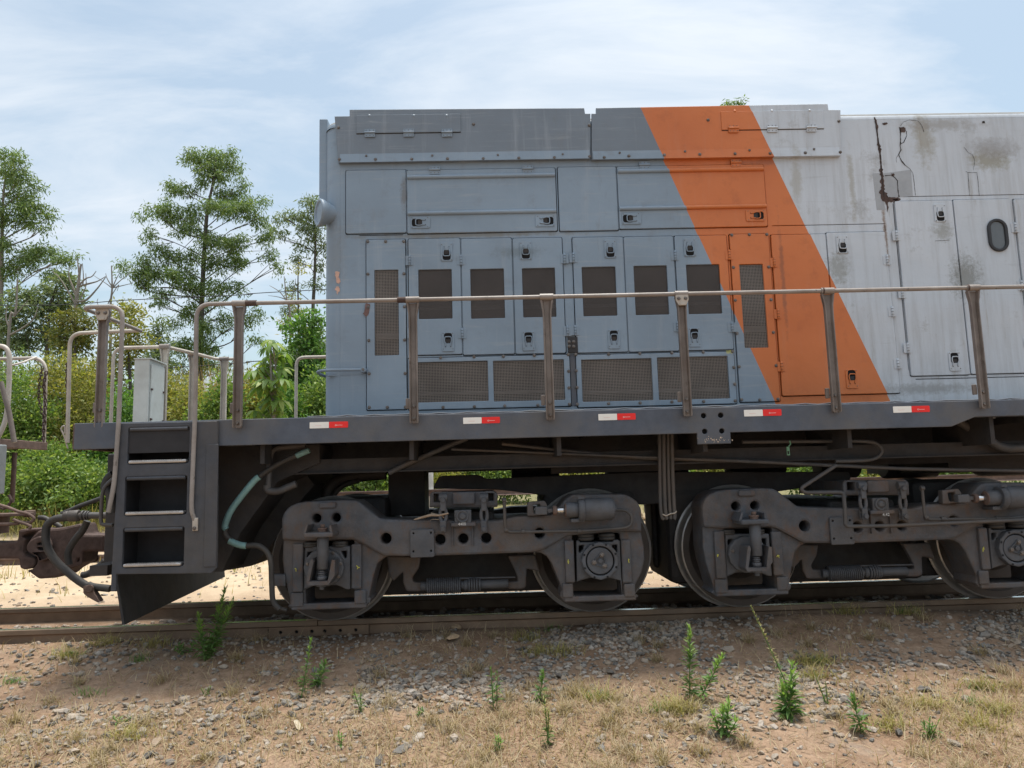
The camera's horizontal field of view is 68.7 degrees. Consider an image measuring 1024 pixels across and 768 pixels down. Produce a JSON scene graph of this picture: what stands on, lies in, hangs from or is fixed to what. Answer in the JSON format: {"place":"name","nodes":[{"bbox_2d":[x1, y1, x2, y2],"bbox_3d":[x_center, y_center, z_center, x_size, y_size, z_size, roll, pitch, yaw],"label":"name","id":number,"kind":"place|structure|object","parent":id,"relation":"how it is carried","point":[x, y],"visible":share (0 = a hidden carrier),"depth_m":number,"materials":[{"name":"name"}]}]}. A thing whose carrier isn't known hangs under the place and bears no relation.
{"place":"outdoors","nodes":[
{"label":"outdoors","id":0,"kind":"place"},
{"bbox_2d":[0,361,258,374],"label":"overhead cable","id":1,"kind":"object","parent":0,"point":[177,367],"visible":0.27,"depth_m":21.01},
{"bbox_2d":[0,289,325,305],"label":"overhead cable","id":2,"kind":"object","parent":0,"point":[165,298],"visible":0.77,"depth_m":21.24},
{"bbox_2d":[0,480,1023,767],"bbox_3d":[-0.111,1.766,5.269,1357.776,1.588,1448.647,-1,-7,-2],"label":"ground","id":3,"kind":"structure","parent":0,"point":[940,642],"depth_m":4.71,"materials":[{"name":"soil"}]},
{"bbox_2d":[4,278,38,379],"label":"bare tree","id":4,"kind":"object","parent":3,"relation":"on","point":[9,323],"visible":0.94,"depth_m":20.55,"materials":[{"name":"grey plant"}]},
{"bbox_2d":[0,344,49,433],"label":"shrub","id":5,"kind":"object","parent":3,"relation":"on","point":[22,365],"visible":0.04,"depth_m":21.35,"materials":[{"name":"green plant"}]},
{"bbox_2d":[0,360,69,512],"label":"shrub","id":6,"kind":"object","parent":3,"relation":"on","point":[21,422],"visible":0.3,"depth_m":17.25,"materials":[{"name":"green plant"}]},
{"bbox_2d":[0,146,89,376],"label":"eucalyptus tree","id":7,"kind":"object","parent":3,"relation":"on","point":[34,255],"visible":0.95,"depth_m":28.96,"materials":[{"name":"green plant"}]},
{"bbox_2d":[0,266,94,367],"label":"bushy tree","id":8,"kind":"object","parent":3,"relation":"on","point":[17,339],"visible":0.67,"depth_m":25.50,"materials":[{"name":"green plant"}]},
{"bbox_2d":[1,346,94,466],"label":"shrub","id":9,"kind":"object","parent":3,"relation":"on","point":[59,372],"visible":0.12,"depth_m":18.20,"materials":[{"name":"green plant"}]},
{"bbox_2d":[0,551,103,565],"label":"railway track","id":10,"kind":"structure","parent":3,"relation":"on","point":[8,561],"depth_m":12.04,"materials":[{"name":"brown metal"}]},
{"bbox_2d":[0,435,106,530],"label":"shrub","id":11,"kind":"object","parent":3,"relation":"on","point":[34,480],"visible":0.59,"depth_m":15.21,"materials":[{"name":"green plant"}]},
{"bbox_2d":[33,335,92,408],"bbox_3d":[-13.010,1.185,21.707,3.363,5.525,2.296,-1,-7,-2],"label":"shrub","id":12,"kind":"object","parent":3,"relation":"on","point":[58,360],"visible":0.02,"depth_m":21.80,"materials":[{"name":"green plant"}]},
{"bbox_2d":[35,301,97,372],"bbox_3d":[-12.554,0.626,21.332,1.826,5.963,1.594,-4,-8,22],"label":"yellow tree","id":13,"kind":"object","parent":3,"relation":"on","point":[82,341],"visible":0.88,"depth_m":21.42,"materials":[{"name":"green plant"}]},
{"bbox_2d":[37,455,107,526],"bbox_3d":[-8.542,2.277,15.384,2.118,1.674,2.113,-1,-7,-2],"label":"shrub","id":14,"kind":"object","parent":3,"relation":"on","point":[65,496],"visible":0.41,"depth_m":14.97,"materials":[{"name":"green plant"}]},
{"bbox_2d":[52,258,105,356],"bbox_3d":[-13.082,-0.062,22.387,1.630,7.634,0.145,-1,-7,-2],"label":"bare tree","id":15,"kind":"object","parent":3,"relation":"on","point":[76,292],"visible":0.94,"depth_m":22.74,"materials":[{"name":"grey plant"}]},
{"bbox_2d":[35,352,123,511],"bbox_3d":[-9.845,1.370,17.725,2.776,4.271,2.356,-1,-7,-2],"label":"shrub","id":16,"kind":"object","parent":3,"relation":"on","point":[85,416],"visible":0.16,"depth_m":17.58,"materials":[{"name":"green plant"}]},
{"bbox_2d":[61,345,132,413],"bbox_3d":[-11.593,1.372,21.257,2.792,5.217,2.164,-1,-7,-2],"label":"shrub","id":17,"kind":"object","parent":3,"relation":"on","point":[109,377],"visible":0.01,"depth_m":21.33,"materials":[{"name":"green plant"}]},
{"bbox_2d":[75,378,133,505],"bbox_3d":[-8.899,1.556,17.255,2.480,3.535,2.096,-2,-7,7],"label":"shrub","id":18,"kind":"object","parent":3,"relation":"on","point":[127,413],"visible":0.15,"depth_m":16.91,"materials":[{"name":"green plant"}]},
{"bbox_2d":[95,266,131,381],"bbox_3d":[-12.589,0.033,23.394,1.288,7.673,0.107,-1,-7,-2],"label":"bare tree","id":19,"kind":"object","parent":3,"relation":"on","point":[111,285],"visible":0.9,"depth_m":23.77,"materials":[{"name":"grey plant"}]},
{"bbox_2d":[113,715,131,725],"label":"weed","id":20,"kind":"object","parent":3,"relation":"on","point":[116,720],"visible":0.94,"depth_m":4.30,"materials":[{"name":"green plant"}]},
{"bbox_2d":[95,292,160,396],"bbox_3d":[-10.954,0.476,21.335,1.808,6.184,1.557,-1,-7,-2],"label":"yellow tree","id":21,"kind":"object","parent":3,"relation":"on","point":[127,309],"visible":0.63,"depth_m":21.48,"materials":[{"name":"green plant"}]},
{"bbox_2d":[122,371,174,406],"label":"shrub","id":22,"kind":"object","parent":3,"relation":"on","point":[132,384],"visible":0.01,"depth_m":22.29,"materials":[{"name":"green plant"}]},
{"bbox_2d":[139,314,180,370],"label":"dark tree","id":23,"kind":"object","parent":3,"relation":"on","point":[155,355],"visible":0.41,"depth_m":26.55,"materials":[{"name":"green plant"}]},
{"bbox_2d":[167,366,187,420],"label":"shrub","id":24,"kind":"object","parent":3,"relation":"on","point":[170,392],"visible":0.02,"depth_m":18.83,"materials":[{"name":"green plant"}]},
{"bbox_2d":[0,489,358,534],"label":"bank grass","id":25,"kind":"structure","parent":3,"relation":"on","point":[39,523],"depth_m":14.74,"materials":[{"name":"plant"}]},
{"bbox_2d":[172,640,197,654],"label":"weed","id":26,"kind":"object","parent":3,"relation":"on","point":[180,649],"visible":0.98,"depth_m":5.27,"materials":[{"name":"green plant"}]},
{"bbox_2d":[168,372,204,395],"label":"shrub","id":27,"kind":"object","parent":3,"relation":"on","point":[184,378],"depth_m":22.77,"materials":[{"name":"green plant"}]},
{"bbox_2d":[167,371,228,420],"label":"shrub","id":28,"kind":"object","parent":3,"relation":"on","point":[179,411],"visible":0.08,"depth_m":17.59,"materials":[{"name":"green plant"}]},
{"bbox_2d":[111,144,294,385],"bbox_3d":[-12.817,-2.888,30.724,7.645,15.181,3.016,-1,-7,-2],"label":"eucalyptus tree","id":29,"kind":"object","parent":3,"relation":"on","point":[230,200],"visible":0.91,"depth_m":30.89,"materials":[{"name":"green plant"}]},
{"bbox_2d":[191,585,235,660],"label":"weed","id":30,"kind":"object","parent":3,"relation":"on","point":[209,646],"visible":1,"depth_m":5.16,"materials":[{"name":"green plant"}]},
{"bbox_2d":[173,367,256,420],"bbox_3d":[-6.518,1.439,17.328,2.318,3.734,2.131,-1,-7,-2],"label":"shrub","id":31,"kind":"object","parent":3,"relation":"on","point":[212,409],"visible":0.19,"depth_m":17.11,"materials":[{"name":"green plant"}]},
{"bbox_2d":[167,355,268,420],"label":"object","id":32,"kind":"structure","parent":3,"relation":"on","point":[205,386],"depth_m":19.08,"materials":[{"name":"green plant"}]},
{"bbox_2d":[229,362,267,418],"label":"shrub","id":33,"kind":"object","parent":3,"relation":"on","point":[254,406],"visible":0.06,"depth_m":18.95,"materials":[{"name":"green plant"}]},
{"bbox_2d":[243,339,294,418],"bbox_3d":[-5.113,0.907,15.881,1.187,3.775,1.082,-7,-9,36],"label":"leaved tree","id":34,"kind":"object","parent":3,"relation":"on","point":[272,392],"visible":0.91,"depth_m":15.96,"materials":[{"name":"green plant"}]},
{"bbox_2d":[249,342,311,416],"bbox_3d":[-6.276,1.076,20.285,2.401,4.760,2.249,-1,-7,-2],"label":"shrub","id":35,"kind":"object","parent":3,"relation":"on","point":[288,362],"depth_m":20.37,"materials":[{"name":"green plant"}]},
{"bbox_2d":[268,276,295,351],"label":"bare tree","id":36,"kind":"object","parent":3,"relation":"on","point":[284,298],"visible":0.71,"depth_m":23.86,"materials":[{"name":"grey plant"}]},
{"bbox_2d":[246,373,325,418],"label":"shrub","id":37,"kind":"object","parent":3,"relation":"on","point":[289,412],"visible":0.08,"depth_m":16.90,"materials":[{"name":"green plant"}]},
{"bbox_2d":[274,257,311,352],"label":"slim tree","id":38,"kind":"object","parent":3,"relation":"on","point":[298,292],"visible":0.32,"depth_m":24.87,"materials":[{"name":"green plant"}]},
{"bbox_2d":[267,192,325,323],"bbox_3d":[-7.763,-1.577,28.772,3.401,11.891,1.820,0,-7,-12],"label":"eucalyptus tree","id":39,"kind":"object","parent":3,"relation":"on","point":[314,229],"visible":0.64,"depth_m":29.15,"materials":[{"name":"green plant"}]},
{"bbox_2d":[270,304,325,401],"bbox_3d":[-5.368,0.519,19.444,1.900,5.341,1.551,-1,-7,-2],"label":"leafy tree","id":40,"kind":"object","parent":3,"relation":"on","point":[314,336],"visible":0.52,"depth_m":19.51,"materials":[{"name":"green plant"}]},
{"bbox_2d":[283,312,325,400],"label":"shrub","id":41,"kind":"object","parent":3,"relation":"on","point":[298,354],"visible":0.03,"depth_m":19.52,"materials":[{"name":"green plant"}]},
{"bbox_2d":[297,637,311,697],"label":"weed","id":42,"kind":"object","parent":3,"relation":"on","point":[308,653],"visible":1,"depth_m":4.62,"materials":[{"name":"green plant"}]},
{"bbox_2d":[289,354,348,491],"bbox_3d":[-4.497,1.385,17.343,2.678,4.085,2.121,-1,-7,-2],"label":"shrub","id":43,"kind":"object","parent":3,"relation":"on","point":[314,401],"visible":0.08,"depth_m":17.13,"materials":[{"name":"green plant"}]},
{"bbox_2d":[307,659,331,687],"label":"weed","id":44,"kind":"object","parent":3,"relation":"on","point":[321,671],"visible":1,"depth_m":4.75,"materials":[{"name":"green plant"}]},
{"bbox_2d":[0,503,653,601],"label":"trackside grass","id":45,"kind":"structure","parent":3,"relation":"on","point":[100,558],"depth_m":10.57,"materials":[{"name":"plant"}]},
{"bbox_2d":[335,731,343,746],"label":"weed","id":46,"kind":"object","parent":3,"relation":"on","point":[340,743],"visible":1,"depth_m":4.00,"materials":[{"name":"green plant"}]},
{"bbox_2d":[352,688,366,711],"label":"weed","id":47,"kind":"object","parent":3,"relation":"on","point":[357,699],"visible":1,"depth_m":4.38,"materials":[{"name":"green plant"}]},
{"bbox_2d":[340,474,387,491],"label":"shrub","id":48,"kind":"object","parent":3,"relation":"on","point":[372,485],"visible":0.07,"depth_m":16.42,"materials":[{"name":"green plant"}]},
{"bbox_2d":[416,706,425,715],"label":"weed","id":49,"kind":"object","parent":3,"relation":"on","point":[421,709],"visible":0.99,"depth_m":4.36,"materials":[{"name":"green plant"}]},
{"bbox_2d":[429,473,433,507],"bbox_3d":[-1.736,2.052,15.529,0.320,1.523,0.320,-1,-7,-2],"label":"concrete post","id":50,"kind":"object","parent":3,"relation":"on","point":[431,486],"visible":0.02,"depth_m":15.45,"materials":[{"name":"grey concrete"}]},
{"bbox_2d":[446,634,458,639],"bbox_3d":[-0.439,1.828,5.417,0.080,0.033,0.130,-5,-8,27],"label":"rock","id":51,"kind":"object","parent":3,"relation":"on","point":[452,636],"visible":1,"depth_m":5.40,"materials":[{"name":"beige stone"}]},
{"bbox_2d":[433,471,478,488],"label":"shrub","id":52,"kind":"object","parent":3,"relation":"on","point":[437,475],"visible":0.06,"depth_m":17.01,"materials":[{"name":"green plant"}]},
{"bbox_2d":[451,624,461,629],"bbox_3d":[-0.419,1.865,5.738,0.068,0.049,0.113,5,-10,-43],"label":"rock","id":53,"kind":"object","parent":3,"relation":"on","point":[458,626],"visible":0.75,"depth_m":5.72,"materials":[{"name":"grey stone"}]},
{"bbox_2d":[451,470,536,503],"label":"shrub","id":54,"kind":"object","parent":3,"relation":"on","point":[497,474],"visible":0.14,"depth_m":17.60,"materials":[{"name":"green plant"}]},
{"bbox_2d":[485,665,505,708],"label":"weed","id":55,"kind":"object","parent":3,"relation":"on","point":[495,696],"visible":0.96,"depth_m":4.44,"materials":[{"name":"green plant"}]},
{"bbox_2d":[493,733,503,750],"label":"weed","id":56,"kind":"object","parent":3,"relation":"on","point":[500,742],"visible":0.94,"depth_m":3.91,"materials":[{"name":"green plant"}]},
{"bbox_2d":[0,604,1004,712],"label":"green grass tufts","id":57,"kind":"object","parent":3,"relation":"on","point":[82,691],"visible":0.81,"depth_m":4.78,"materials":[{"name":"green plant"}]},
{"bbox_2d":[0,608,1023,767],"bbox_3d":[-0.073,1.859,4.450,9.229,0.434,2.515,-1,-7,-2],"label":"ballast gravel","id":58,"kind":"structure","parent":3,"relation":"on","point":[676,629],"depth_m":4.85,"materials":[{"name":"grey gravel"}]},
{"bbox_2d":[0,578,1023,643],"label":"railway track","id":59,"kind":"structure","parent":3,"relation":"on","point":[84,614],"depth_m":5.85,"materials":[{"name":"brown metal"}]},
{"bbox_2d":[0,344,62,568],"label":"railway wagon","id":60,"kind":"object","parent":59,"relation":"on","point":[19,551],"visible":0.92,"depth_m":6.74,"materials":[{"name":"metal"}]},
{"bbox_2d":[27,104,1023,624],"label":"locomotive","id":61,"kind":"object","parent":59,"relation":"on","point":[647,308],"visible":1,"depth_m":5.69,"materials":[{"name":"paint"}]},
{"bbox_2d":[414,513,448,520],"bbox_3d":[-0.570,0.935,5.282,0.248,0.055,0.052,-1,-7,-2],"label":"dead stick","id":62,"kind":"object","parent":61,"relation":"on","point":[432,514],"visible":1,"depth_m":5.28,"materials":[{"name":"brown wood"}]},
{"bbox_2d":[406,238,461,355],"bbox_3d":[-0.592,-0.664,5.659,0.415,0.897,0.050,-1,-7,-2],"label":"screened door","id":63,"kind":"structure","parent":61,"relation":"in","point":[438,336],"depth_m":5.67,"materials":[{"name":"paint"}]},
{"bbox_2d":[457,238,514,354],"bbox_3d":[-0.202,-0.666,5.671,0.420,0.898,0.046,-1,-7,-2],"label":"screened door","id":64,"kind":"structure","parent":61,"relation":"in","point":[494,335],"depth_m":5.67,"materials":[{"name":"paint"}]},
{"bbox_2d":[513,237,571,354],"bbox_3d":[0.229,-0.674,5.680,0.425,0.896,0.050,-1,-7,-2],"label":"screened door","id":65,"kind":"structure","parent":61,"relation":"in","point":[531,254],"depth_m":5.69,"materials":[{"name":"paint"}]},
{"bbox_2d":[569,237,627,352],"bbox_3d":[0.649,-0.681,5.691,0.423,0.895,0.050,-1,-7,-2],"label":"screened door","id":66,"kind":"structure","parent":61,"relation":"in","point":[595,333],"depth_m":5.69,"materials":[{"name":"paint"}]},
{"bbox_2d":[623,236,678,351],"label":"screened door","id":67,"kind":"structure","parent":61,"relation":"in","point":[646,333],"depth_m":5.70,"materials":[{"name":"paint"}]},
{"bbox_2d":[674,235,735,350],"bbox_3d":[1.482,-0.700,5.713,0.445,0.892,0.050,-1,-7,-2],"label":"screened door","id":68,"kind":"structure","parent":61,"relation":"in","point":[708,331],"depth_m":5.72,"materials":[{"name":"paint"}]},
{"bbox_2d":[770,234,829,395],"bbox_3d":[2.213,-0.534,5.711,0.449,1.249,0.046,-1,-7,-2],"label":"hood door","id":69,"kind":"structure","parent":61,"relation":"in","point":[796,261],"depth_m":5.70,"materials":[{"name":"paint"}]},
{"bbox_2d":[825,232,901,394],"bbox_3d":[2.692,-0.550,5.723,0.493,1.259,0.050,-1,-7,-2],"label":"hood door","id":70,"kind":"structure","parent":61,"relation":"in","point":[868,362],"depth_m":5.71,"materials":[{"name":"paint"}]},
{"bbox_2d":[892,200,969,375],"bbox_3d":[3.203,-0.747,5.760,0.499,1.374,0.050,-1,-7,-2],"label":"hood door","id":71,"kind":"structure","parent":61,"relation":"in","point":[936,345],"depth_m":5.75,"materials":[{"name":"paint"}]},
{"bbox_2d":[952,199,1023,373],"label":"hood door","id":72,"kind":"structure","parent":61,"relation":"in","point":[984,228],"depth_m":5.78,"materials":[{"name":"paint"}]},
{"bbox_2d":[1012,199,1023,300],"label":"hood door","id":73,"kind":"structure","parent":61,"relation":"in","point":[1018,204],"depth_m":5.83,"materials":[{"name":"paint"}]},
{"bbox_2d":[0,608,1023,767],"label":"straw tufts","id":74,"kind":"object","parent":3,"relation":"on","point":[749,640],"visible":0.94,"depth_m":4.30,"materials":[{"name":"beige plant"}]},
{"bbox_2d":[0,600,1023,767],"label":"dry straw","id":75,"kind":"object","parent":3,"relation":"on","point":[450,753],"visible":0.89,"depth_m":4.14,"materials":[{"name":"beige plant"}]},
{"bbox_2d":[293,719,303,730],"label":"dry leaf","id":76,"kind":"object","parent":75,"relation":"on","point":[296,722],"visible":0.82,"depth_m":4.20,"materials":[{"name":"beige plant"}]},
{"bbox_2d":[23,618,1014,762],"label":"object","id":77,"kind":"object","parent":3,"relation":"on","point":[430,755],"visible":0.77,"depth_m":4.46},
{"bbox_2d":[43,599,1023,744],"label":"yellow grass tufts","id":78,"kind":"object","parent":3,"relation":"on","point":[682,709],"visible":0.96,"depth_m":4.50,"materials":[{"name":"yellow plant"}]},
{"bbox_2d":[530,668,549,703],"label":"weed","id":79,"kind":"object","parent":3,"relation":"on","point":[541,677],"visible":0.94,"depth_m":4.51,"materials":[{"name":"green plant"}]},
{"bbox_2d":[538,690,554,744],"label":"weed","id":80,"kind":"object","parent":3,"relation":"on","point":[546,710],"visible":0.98,"depth_m":3.95,"materials":[{"name":"green plant"}]},
{"bbox_2d":[536,472,604,494],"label":"shrub","id":81,"kind":"object","parent":3,"relation":"on","point":[579,474],"visible":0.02,"depth_m":16.47,"materials":[{"name":"green plant"}]},
{"bbox_2d":[596,734,605,740],"bbox_3d":[0.475,1.879,3.982,0.062,0.032,0.046,1,-8,-21],"label":"rock","id":82,"kind":"object","parent":3,"relation":"on","point":[601,736],"visible":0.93,"depth_m":3.97,"materials":[{"name":"stone"}]},
{"bbox_2d":[342,471,967,491],"bbox_3d":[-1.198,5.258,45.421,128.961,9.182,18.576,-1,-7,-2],"label":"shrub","id":83,"kind":"object","parent":3,"relation":"on","point":[357,488],"depth_m":37.88,"materials":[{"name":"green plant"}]},
{"bbox_2d":[658,732,667,737],"bbox_3d":[0.802,1.869,3.979,0.046,0.036,0.032,-6,-8,30],"label":"rock","id":84,"kind":"object","parent":3,"relation":"on","point":[664,734],"visible":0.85,"depth_m":3.98,"materials":[{"name":"stone"}]},
{"bbox_2d":[337,474,1023,496],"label":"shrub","id":85,"kind":"object","parent":3,"relation":"on","point":[957,476],"depth_m":14.93,"materials":[{"name":"green plant"}]},
{"bbox_2d":[680,622,724,702],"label":"weed","id":86,"kind":"object","parent":3,"relation":"on","point":[691,656],"visible":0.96,"depth_m":4.42,"materials":[{"name":"green plant"}]},
{"bbox_2d":[690,469,724,471],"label":"shrub","id":87,"kind":"object","parent":3,"relation":"on","point":[716,470],"visible":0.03,"depth_m":17.80,"materials":[{"name":"green plant"}]},
{"bbox_2d":[706,695,739,738],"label":"weed","id":88,"kind":"object","parent":3,"relation":"on","point":[725,717],"visible":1,"depth_m":3.96,"materials":[{"name":"green plant"}]},
{"bbox_2d":[720,94,749,105],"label":"eucalyptus tree","id":89,"kind":"object","parent":3,"relation":"on","point":[734,103],"visible":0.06,"depth_m":34.50,"materials":[{"name":"green plant"}]},
{"bbox_2d":[750,605,786,683],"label":"weed","id":90,"kind":"object","parent":3,"relation":"on","point":[766,638],"visible":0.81,"depth_m":4.48,"materials":[{"name":"green plant"}]},
{"bbox_2d":[770,660,807,722],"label":"weed","id":91,"kind":"object","parent":3,"relation":"on","point":[787,708],"visible":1,"depth_m":4.16,"materials":[{"name":"green plant"}]},
{"bbox_2d":[813,669,830,703],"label":"weed","id":92,"kind":"object","parent":3,"relation":"on","point":[826,690],"visible":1,"depth_m":4.31,"materials":[{"name":"green plant"}]},
{"bbox_2d":[785,467,867,495],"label":"shrub","id":93,"kind":"object","parent":3,"relation":"on","point":[799,469],"visible":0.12,"depth_m":16.79,"materials":[{"name":"green plant"}]},
{"bbox_2d":[846,692,870,734],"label":"weed","id":94,"kind":"object","parent":3,"relation":"on","point":[852,699],"visible":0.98,"depth_m":4.00,"materials":[{"name":"green plant"}]},
{"bbox_2d":[859,469,880,476],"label":"shrub","id":95,"kind":"object","parent":3,"relation":"on","point":[873,475],"visible":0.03,"depth_m":17.19,"materials":[{"name":"green plant"}]},
{"bbox_2d":[916,686,929,690],"bbox_3d":[2.467,1.822,4.489,0.102,0.017,0.067,0,-7,-15],"label":"rock","id":96,"kind":"object","parent":3,"relation":"on","point":[920,688],"visible":0.93,"depth_m":4.47,"materials":[{"name":"stone"}]},
{"bbox_2d":[919,717,941,740],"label":"weed","id":97,"kind":"object","parent":3,"relation":"on","point":[929,733],"visible":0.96,"depth_m":3.93,"materials":[{"name":"green plant"}]},
{"bbox_2d":[935,663,948,669],"bbox_3d":[2.767,1.818,4.819,0.080,0.043,0.048,-7,-9,36],"label":"rock","id":98,"kind":"object","parent":3,"relation":"on","point":[945,666],"visible":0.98,"depth_m":4.81,"materials":[{"name":"stone"}]},
{"bbox_2d":[939,472,1021,481],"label":"shrub","id":99,"kind":"object","parent":3,"relation":"on","point":[966,473],"visible":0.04,"depth_m":18.06,"materials":[{"name":"green plant"}]},
{"bbox_2d":[978,632,990,638],"bbox_3d":[3.328,1.769,5.272,0.103,0.052,0.072,0,-7,-11],"label":"rock","id":100,"kind":"object","parent":3,"relation":"on","point":[986,635],"visible":0.94,"depth_m":5.25,"materials":[{"name":"stone"}]},
{"bbox_2d":[0,564,1023,628],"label":"gravel","id":101,"kind":"structure","parent":0,"point":[496,610],"depth_m":6.64,"materials":[{"name":"grey gravel"}]},
{"bbox_2d":[0,0,1023,413],"label":"sky","id":102,"kind":"structure","parent":0,"point":[103,98],"materials":[{"name":"blue"}]}
]}

